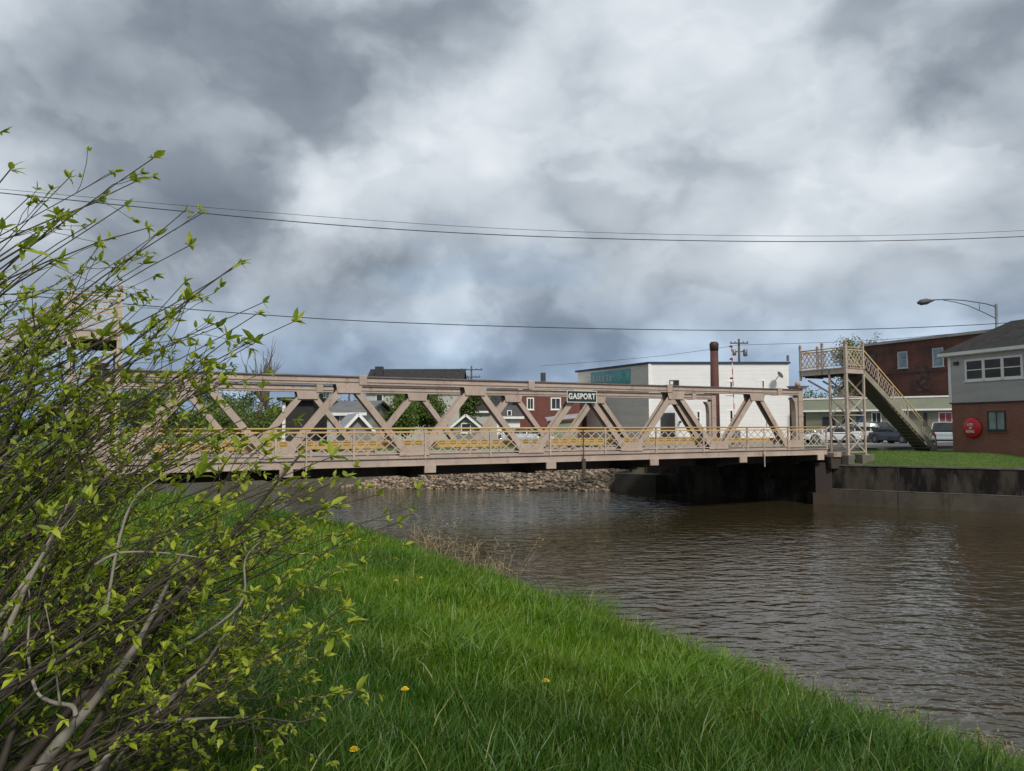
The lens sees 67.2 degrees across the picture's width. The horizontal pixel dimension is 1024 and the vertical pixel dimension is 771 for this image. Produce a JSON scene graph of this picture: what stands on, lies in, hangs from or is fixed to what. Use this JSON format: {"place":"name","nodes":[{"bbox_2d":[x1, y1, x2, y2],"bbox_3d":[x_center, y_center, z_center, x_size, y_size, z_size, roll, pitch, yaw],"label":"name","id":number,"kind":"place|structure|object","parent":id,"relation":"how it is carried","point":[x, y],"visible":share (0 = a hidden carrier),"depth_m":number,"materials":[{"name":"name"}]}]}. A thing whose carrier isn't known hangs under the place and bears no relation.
{"place":"outdoors","nodes":[
{"label":"outdoors","id":0,"kind":"place"},
{"bbox_2d":[0,461,87,483],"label":"road","id":1,"kind":"structure","parent":0,"point":[25,471],"depth_m":25.62,"materials":[{"name":"grey asphalt"}]},
{"bbox_2d":[0,293,1001,330],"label":"overhead cable","id":2,"kind":"object","parent":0,"point":[538,327],"visible":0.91,"depth_m":39.13,"materials":[{"name":"black rubber"}]},
{"bbox_2d":[0,430,1023,770],"bbox_3d":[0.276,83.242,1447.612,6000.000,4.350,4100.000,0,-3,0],"label":"ground","id":3,"kind":"structure","parent":0,"point":[910,454],"depth_m":50.52,"materials":[{"name":"green plant"}]},
{"bbox_2d":[0,281,129,486],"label":"stair tower","id":4,"kind":"structure","parent":3,"relation":"on","point":[116,343],"depth_m":24.54,"materials":[{"name":"beige paint"}]},
{"bbox_2d":[60,379,155,438],"bbox_3d":[-31.639,2.083,60.532,6.816,6.148,7.931,2,-4,-40],"label":"leafy tree","id":5,"kind":"object","parent":3,"relation":"on","point":[121,400],"visible":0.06,"depth_m":60.02,"materials":[{"name":"green plant"}]},
{"bbox_2d":[0,402,281,434],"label":"distant woodland","id":6,"kind":"object","parent":3,"relation":"on","point":[188,423],"visible":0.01,"depth_m":181.82,"materials":[{"name":"green plant"}]},
{"bbox_2d":[123,389,174,438],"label":"leafy tree","id":7,"kind":"object","parent":3,"relation":"on","point":[160,399],"visible":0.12,"depth_m":65.40,"materials":[{"name":"green plant"}]},
{"bbox_2d":[157,392,189,440],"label":"leafy tree","id":8,"kind":"object","parent":3,"relation":"on","point":[172,419],"visible":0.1,"depth_m":69.16,"materials":[{"name":"green plant"}]},
{"bbox_2d":[0,126,422,770],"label":"shrub","id":9,"kind":"object","parent":3,"relation":"on","point":[126,648],"visible":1,"depth_m":3.04,"materials":[{"name":"green plant"}]},
{"bbox_2d":[187,391,254,437],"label":"leafy tree","id":10,"kind":"object","parent":3,"relation":"on","point":[225,397],"visible":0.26,"depth_m":77.57,"materials":[{"name":"green plant"}]},
{"bbox_2d":[200,400,251,439],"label":"leafy tree","id":11,"kind":"object","parent":3,"relation":"on","point":[224,413],"visible":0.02,"depth_m":73.09,"materials":[{"name":"green plant"}]},
{"bbox_2d":[186,391,270,437],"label":"leafy tree","id":12,"kind":"object","parent":3,"relation":"on","point":[207,397],"visible":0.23,"depth_m":99.54,"materials":[{"name":"green plant"}]},
{"bbox_2d":[199,404,260,440],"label":"leafy tree","id":13,"kind":"object","parent":3,"relation":"on","point":[221,420],"visible":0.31,"depth_m":68.75,"materials":[{"name":"green plant"}]},
{"bbox_2d":[240,337,280,438],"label":"bare tree","id":14,"kind":"object","parent":3,"relation":"on","point":[259,394],"visible":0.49,"depth_m":99.46,"materials":[{"name":"brown plant"}]},
{"bbox_2d":[244,400,281,439],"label":"leafy tree","id":15,"kind":"object","parent":3,"relation":"on","point":[267,422],"visible":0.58,"depth_m":73.08,"materials":[{"name":"green plant"}]},
{"bbox_2d":[256,348,282,412],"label":"bare tree","id":16,"kind":"object","parent":3,"relation":"on","point":[261,402],"visible":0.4,"depth_m":96.72,"materials":[{"name":"brown plant"}]},
{"bbox_2d":[277,397,326,449],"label":"garage","id":17,"kind":"structure","parent":3,"relation":"on","point":[309,407],"depth_m":61.98,"materials":[{"name":"grey"}]},
{"bbox_2d":[294,384,355,402],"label":"leafy tree","id":18,"kind":"object","parent":3,"relation":"on","point":[321,394],"visible":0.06,"depth_m":91.28,"materials":[{"name":"green plant"}]},
{"bbox_2d":[331,413,374,451],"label":"white shed","id":19,"kind":"structure","parent":3,"relation":"on","point":[355,420],"depth_m":56.13,"materials":[{"name":"beige"}]},
{"bbox_2d":[349,746,357,759],"bbox_3d":[-0.788,1.921,3.840,0.055,0.236,0.054,0,-3,0],"label":"dandelion","id":20,"kind":"object","parent":3,"relation":"on","point":[353,748],"visible":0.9,"depth_m":3.85,"materials":[{"name":"yellow plant"}]},
{"bbox_2d":[327,400,391,450],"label":"house","id":21,"kind":"structure","parent":3,"relation":"on","point":[340,410],"depth_m":63.47,"materials":[{"name":"white"}]},
{"bbox_2d":[381,394,420,438],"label":"leafy tree","id":22,"kind":"object","parent":3,"relation":"on","point":[407,418],"visible":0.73,"depth_m":65.46,"materials":[{"name":"green plant"}]},
{"bbox_2d":[365,366,466,439],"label":"long house","id":23,"kind":"structure","parent":3,"relation":"on","point":[379,371],"depth_m":80.78,"materials":[{"name":"white"}]},
{"bbox_2d":[376,394,382,400],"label":"window","id":24,"kind":"structure","parent":23,"relation":"in","point":[379,397],"depth_m":78.03,"materials":[{"name":"white paint"}]},
{"bbox_2d":[411,387,448,433],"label":"leafy tree","id":25,"kind":"object","parent":3,"relation":"on","point":[426,420],"visible":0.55,"depth_m":69.82,"materials":[{"name":"green plant"}]},
{"bbox_2d":[265,445,654,490],"bbox_3d":[-4.651,6.483,54.068,29.653,4.536,5.840,-1,-3,8],"label":"rubble","id":26,"kind":"object","parent":3,"relation":"on","point":[398,482],"visible":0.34,"depth_m":52.24,"materials":[{"name":"stone"}]},
{"bbox_2d":[449,414,482,438],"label":"gable cottage","id":27,"kind":"structure","parent":3,"relation":"on","point":[466,420],"depth_m":67.87,"materials":[{"name":"beige"}]},
{"bbox_2d":[460,423,470,433],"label":"window","id":28,"kind":"structure","parent":27,"relation":"in","point":[462,424],"depth_m":67.88,"materials":[{"name":"white paint"}]},
{"bbox_2d":[442,376,497,418],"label":"leafy tree","id":29,"kind":"object","parent":3,"relation":"on","point":[470,403],"visible":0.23,"depth_m":80.29,"materials":[{"name":"green plant"}]},
{"bbox_2d":[461,366,481,378],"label":"utility pole","id":30,"kind":"object","parent":3,"relation":"on","point":[471,369],"visible":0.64,"depth_m":105.08,"materials":[{"name":"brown wood"}]},
{"bbox_2d":[471,396,515,438],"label":"wide roof house","id":31,"kind":"structure","parent":3,"relation":"on","point":[484,413],"depth_m":89.94,"materials":[{"name":"white"}]},
{"bbox_2d":[494,405,523,437],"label":"white cottage","id":32,"kind":"structure","parent":3,"relation":"on","point":[512,415],"depth_m":73.92,"materials":[{"name":"paint"}]},
{"bbox_2d":[507,410,511,420],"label":"window","id":33,"kind":"structure","parent":32,"relation":"in","point":[509,412],"depth_m":73.92,"materials":[{"name":"white paint"}]},
{"bbox_2d":[0,450,1023,770],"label":"grass","id":34,"kind":"structure","parent":3,"relation":"on","point":[624,734],"depth_m":5.17,"materials":[{"name":"green plant"}]},
{"bbox_2d":[519,373,579,437],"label":"red brick building","id":35,"kind":"structure","parent":3,"relation":"on","point":[540,409],"depth_m":87.98,"materials":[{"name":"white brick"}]},
{"bbox_2d":[527,398,533,409],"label":"window","id":36,"kind":"structure","parent":35,"relation":"in","point":[530,401],"depth_m":87.99,"materials":[{"name":"white paint"}]},
{"bbox_2d":[551,397,560,409],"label":"window","id":37,"kind":"structure","parent":35,"relation":"in","point":[555,402],"depth_m":87.99,"materials":[{"name":"white paint"}]},
{"bbox_2d":[575,355,789,438],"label":"warehouse","id":38,"kind":"structure","parent":3,"relation":"on","point":[632,412],"depth_m":80.45,"materials":[{"name":"white metal"}]},
{"bbox_2d":[582,415,586,426],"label":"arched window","id":39,"kind":"structure","parent":38,"relation":"in","point":[584,423],"depth_m":90.56,"materials":[{"name":"black glass"}]},
{"bbox_2d":[661,413,674,436],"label":"loading door","id":40,"kind":"structure","parent":38,"relation":"in","point":[667,419],"depth_m":79.81,"materials":[{"name":"black paint"}]},
{"bbox_2d":[669,380,678,384],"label":"window","id":41,"kind":"structure","parent":38,"relation":"in","point":[675,382],"depth_m":80.20,"materials":[{"name":"black glass"}]},
{"bbox_2d":[726,381,732,394],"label":"window","id":42,"kind":"structure","parent":38,"relation":"in","point":[731,383],"depth_m":80.39,"materials":[{"name":"white paint"}]},
{"bbox_2d":[726,410,732,428],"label":"window","id":43,"kind":"structure","parent":38,"relation":"in","point":[731,411],"depth_m":80.22,"materials":[{"name":"white paint"}]},
{"bbox_2d":[758,380,764,387],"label":"window","id":44,"kind":"structure","parent":38,"relation":"in","point":[763,381],"depth_m":80.51,"materials":[{"name":"white paint"}]},
{"bbox_2d":[397,512,1023,758],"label":"dry weeds","id":45,"kind":"object","parent":3,"relation":"on","point":[499,565],"visible":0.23,"depth_m":15.94,"materials":[{"name":"plant"}]},
{"bbox_2d":[730,339,747,361],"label":"utility pole","id":46,"kind":"object","parent":3,"relation":"on","point":[744,351],"visible":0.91,"depth_m":93.22,"materials":[{"name":"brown wood"}]},
{"bbox_2d":[545,345,737,365],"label":"overhead cable","id":47,"kind":"object","parent":46,"relation":"attached to","point":[643,357],"visible":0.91,"depth_m":106.13,"materials":[{"name":"black rubber"}]},
{"bbox_2d":[803,385,837,397],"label":"leafy tree","id":48,"kind":"object","parent":3,"relation":"on","point":[813,394],"visible":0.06,"depth_m":90.72,"materials":[{"name":"green plant"}]},
{"bbox_2d":[824,333,864,397],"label":"budding tree","id":49,"kind":"object","parent":3,"relation":"on","point":[851,388],"visible":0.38,"depth_m":105.48,"materials":[{"name":"green plant"}]},
{"bbox_2d":[836,332,898,395],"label":"budding tree","id":50,"kind":"object","parent":3,"relation":"on","point":[874,341],"visible":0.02,"depth_m":108.84,"materials":[{"name":"green plant"}]},
{"bbox_2d":[798,340,937,464],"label":"stair tower","id":51,"kind":"structure","parent":3,"relation":"on","point":[863,381],"depth_m":42.35,"materials":[{"name":"beige metal"}]},
{"bbox_2d":[789,395,951,440],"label":"shop building","id":52,"kind":"structure","parent":3,"relation":"on","point":[930,410],"depth_m":75.58,"materials":[{"name":"green"}]},
{"bbox_2d":[822,417,835,425],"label":"window","id":53,"kind":"structure","parent":52,"relation":"in","point":[825,420],"depth_m":77.86,"materials":[{"name":"grey glass"}]},
{"bbox_2d":[856,413,862,421],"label":"window","id":54,"kind":"structure","parent":52,"relation":"in","point":[857,417],"depth_m":76.39,"materials":[{"name":"glass"}]},
{"bbox_2d":[871,412,881,421],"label":"window","id":55,"kind":"structure","parent":52,"relation":"in","point":[875,416],"depth_m":75.58,"materials":[{"name":"glass"}]},
{"bbox_2d":[938,412,951,421],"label":"window","id":56,"kind":"structure","parent":52,"relation":"in","point":[942,416],"depth_m":72.59,"materials":[{"name":"red glass"}]},
{"bbox_2d":[864,329,991,396],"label":"brick building","id":57,"kind":"structure","parent":3,"relation":"on","point":[913,367],"depth_m":82.51,"materials":[{"name":"brick"}]},
{"bbox_2d":[751,333,952,344],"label":"overhead cable","id":58,"kind":"object","parent":57,"relation":"attached to","point":[850,341],"visible":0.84,"depth_m":84.97,"materials":[{"name":"black rubber"}]},
{"bbox_2d":[866,353,876,366],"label":"window","id":59,"kind":"structure","parent":57,"relation":"in","point":[873,356],"depth_m":87.37,"materials":[{"name":"grey glass"}]},
{"bbox_2d":[897,351,907,368],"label":"window","id":60,"kind":"structure","parent":57,"relation":"in","point":[902,357],"depth_m":83.86,"materials":[{"name":"white glass"}]},
{"bbox_2d":[932,347,944,367],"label":"window","id":61,"kind":"structure","parent":57,"relation":"in","point":[936,361],"depth_m":80.34,"materials":[{"name":"white glass"}]},
{"bbox_2d":[917,299,997,327],"bbox_3d":[29.163,-0.721,50.110,5.266,9.957,0.387,0,-3,0],"label":"street lamp","id":62,"kind":"object","parent":3,"relation":"on","point":[923,301],"visible":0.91,"depth_m":50.30,"materials":[{"name":"metal"}]},
{"bbox_2d":[937,319,1023,456],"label":"canal building","id":63,"kind":"structure","parent":3,"relation":"on","point":[986,378],"depth_m":40.78,"materials":[{"name":"brown brick"}]},
{"bbox_2d":[963,417,981,437],"bbox_3d":[24.808,2.287,41.564,0.231,1.120,1.120,1,-3,-19],"label":"life ring cabinet","id":64,"kind":"object","parent":63,"relation":"attached to","point":[972,427],"visible":1,"depth_m":41.44,"materials":[{"name":"red plastic"}]},
{"bbox_2d":[963,358,984,382],"bbox_3d":[24.907,-0.813,41.490,0.110,1.240,1.282,1,-3,-19],"label":"window","id":65,"kind":"structure","parent":63,"relation":"in","point":[974,368],"depth_m":41.50,"materials":[{"name":"glass"}]},
{"bbox_2d":[981,356,1003,380],"bbox_3d":[25.259,-0.870,40.460,0.110,1.240,1.282,1,-3,-19],"label":"window","id":66,"kind":"structure","parent":63,"relation":"in","point":[993,367],"depth_m":40.44,"materials":[{"name":"glass"}]},
{"bbox_2d":[986,411,1006,431],"bbox_3d":[25.339,1.864,40.286,0.110,1.080,1.092,1,-3,-19],"label":"window","id":67,"kind":"structure","parent":63,"relation":"in","point":[996,420],"depth_m":40.28,"materials":[{"name":"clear glass"}]},
{"bbox_2d":[1000,354,1023,379],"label":"window","id":68,"kind":"structure","parent":63,"relation":"in","point":[1012,364],"depth_m":39.39,"materials":[{"name":"glass"}]},
{"bbox_2d":[0,192,1023,241],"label":"overhead cable","id":69,"kind":"object","parent":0,"point":[514,235],"visible":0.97,"depth_m":35.56,"materials":[{"name":"black rubber"}]},
{"bbox_2d":[0,0,1023,429],"label":"sky","id":70,"kind":"structure","parent":0,"point":[764,120],"materials":[{"name":"grey"}]},
{"bbox_2d":[3,189,1023,235],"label":"overhead cable","id":71,"kind":"object","parent":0,"point":[486,227],"visible":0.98,"depth_m":38.28,"materials":[{"name":"black rubber"}]},
{"bbox_2d":[137,482,1023,764],"bbox_3d":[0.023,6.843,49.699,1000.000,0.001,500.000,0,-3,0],"label":"water","id":72,"kind":"structure","parent":0,"point":[921,610],"depth_m":21.85,"materials":[{"name":"brown liquid"}]},
{"bbox_2d":[614,462,833,504],"bbox_3d":[12.466,6.070,45.968,13.884,4.050,2.734,-3,-4,44],"label":"bridge abutment","id":73,"kind":"object","parent":72,"relation":"in","point":[812,483],"visible":0.49,"depth_m":44.89,"materials":[{"name":"concrete"}]},
{"bbox_2d":[82,357,827,483],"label":"truss bridge","id":74,"kind":"structure","parent":73,"relation":"on","point":[545,451],"depth_m":34.44,"materials":[{"name":"beige metal"}]},
{"bbox_2d":[567,390,596,402],"bbox_3d":[3.212,0.511,35.478,1.640,0.550,0.056,2,-4,-28],"label":"name sign","id":75,"kind":"object","parent":74,"relation":"attached to","point":[582,396],"visible":1,"depth_m":35.47,"materials":[{"name":"metal"}]},
{"bbox_2d":[795,452,841,468],"bbox_3d":[15.139,4.207,45.030,1.200,0.850,9.600,2,-4,-28],"label":"concrete abutment","id":76,"kind":"object","parent":73,"relation":"on","point":[832,460],"visible":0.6,"depth_m":40.85,"materials":[{"name":"paint"}]},
{"bbox_2d":[831,464,1023,513],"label":"canal wall","id":77,"kind":"structure","parent":72,"relation":"in","point":[988,489],"depth_m":38.31,"materials":[{"name":"black paint"}]},
{"bbox_2d":[603,442,779,445],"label":"gravel yard","id":78,"kind":"structure","parent":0,"point":[761,443],"depth_m":61.65,"materials":[{"name":"grey gravel"}]},
{"bbox_2d":[498,429,553,438],"bbox_3d":[1.196,4.319,65.861,4.710,1.500,2.160,0,-3,-10],"label":"parked car","id":79,"kind":"object","parent":78,"relation":"on","point":[519,436],"visible":0.19,"depth_m":65.00,"materials":[{"name":"white paint"}]},
{"bbox_2d":[545,414,577,437],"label":"lean to","id":80,"kind":"object","parent":78,"relation":"on","point":[564,423],"visible":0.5,"depth_m":79.89,"materials":[{"name":"metal"}]},
{"bbox_2d":[709,342,719,437],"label":"smokestack","id":81,"kind":"object","parent":78,"relation":"on","point":[714,368],"visible":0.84,"depth_m":72.86,"materials":[{"name":"brown metal"}]},
{"bbox_2d":[729,345,740,444],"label":"barrier gate","id":82,"kind":"structure","parent":78,"relation":"on","point":[736,432],"depth_m":60.00,"materials":[{"name":"metal"}]},
{"bbox_2d":[728,442,952,451],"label":"road","id":83,"kind":"structure","parent":0,"point":[902,446],"depth_m":48.02,"materials":[{"name":"grey asphalt"}]},
{"bbox_2d":[804,440,952,444],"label":"parking lot","id":84,"kind":"structure","parent":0,"point":[860,442],"depth_m":65.83,"materials":[{"name":"grey asphalt"}]},
{"bbox_2d":[804,426,860,443],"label":"parked car","id":85,"kind":"object","parent":84,"relation":"on","point":[839,429],"visible":0.59,"depth_m":65.02,"materials":[{"name":"white paint"}]},
{"bbox_2d":[828,422,878,441],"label":"parked car","id":86,"kind":"object","parent":84,"relation":"on","point":[871,427],"visible":0.21,"depth_m":66.92,"materials":[{"name":"white paint"}]},
{"bbox_2d":[856,422,897,441],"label":"parked pickup","id":87,"kind":"object","parent":84,"relation":"on","point":[880,424],"visible":0.05,"depth_m":68.25,"materials":[{"name":"black paint"}]},
{"bbox_2d":[868,426,927,442],"bbox_3d":[31.450,4.014,62.873,2.160,1.500,4.710,1,-3,-18],"label":"parked car","id":88,"kind":"object","parent":84,"relation":"on","point":[890,434],"visible":0.58,"depth_m":62.95,"materials":[{"name":"blue paint"}]},
{"bbox_2d":[930,421,952,442],"bbox_3d":[33.684,3.691,59.877,2.160,1.800,4.710,-2,-4,32],"label":"parked car","id":89,"kind":"object","parent":84,"relation":"on","point":[943,430],"visible":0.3,"depth_m":58.08,"materials":[{"name":"silver metal"}]}
]}

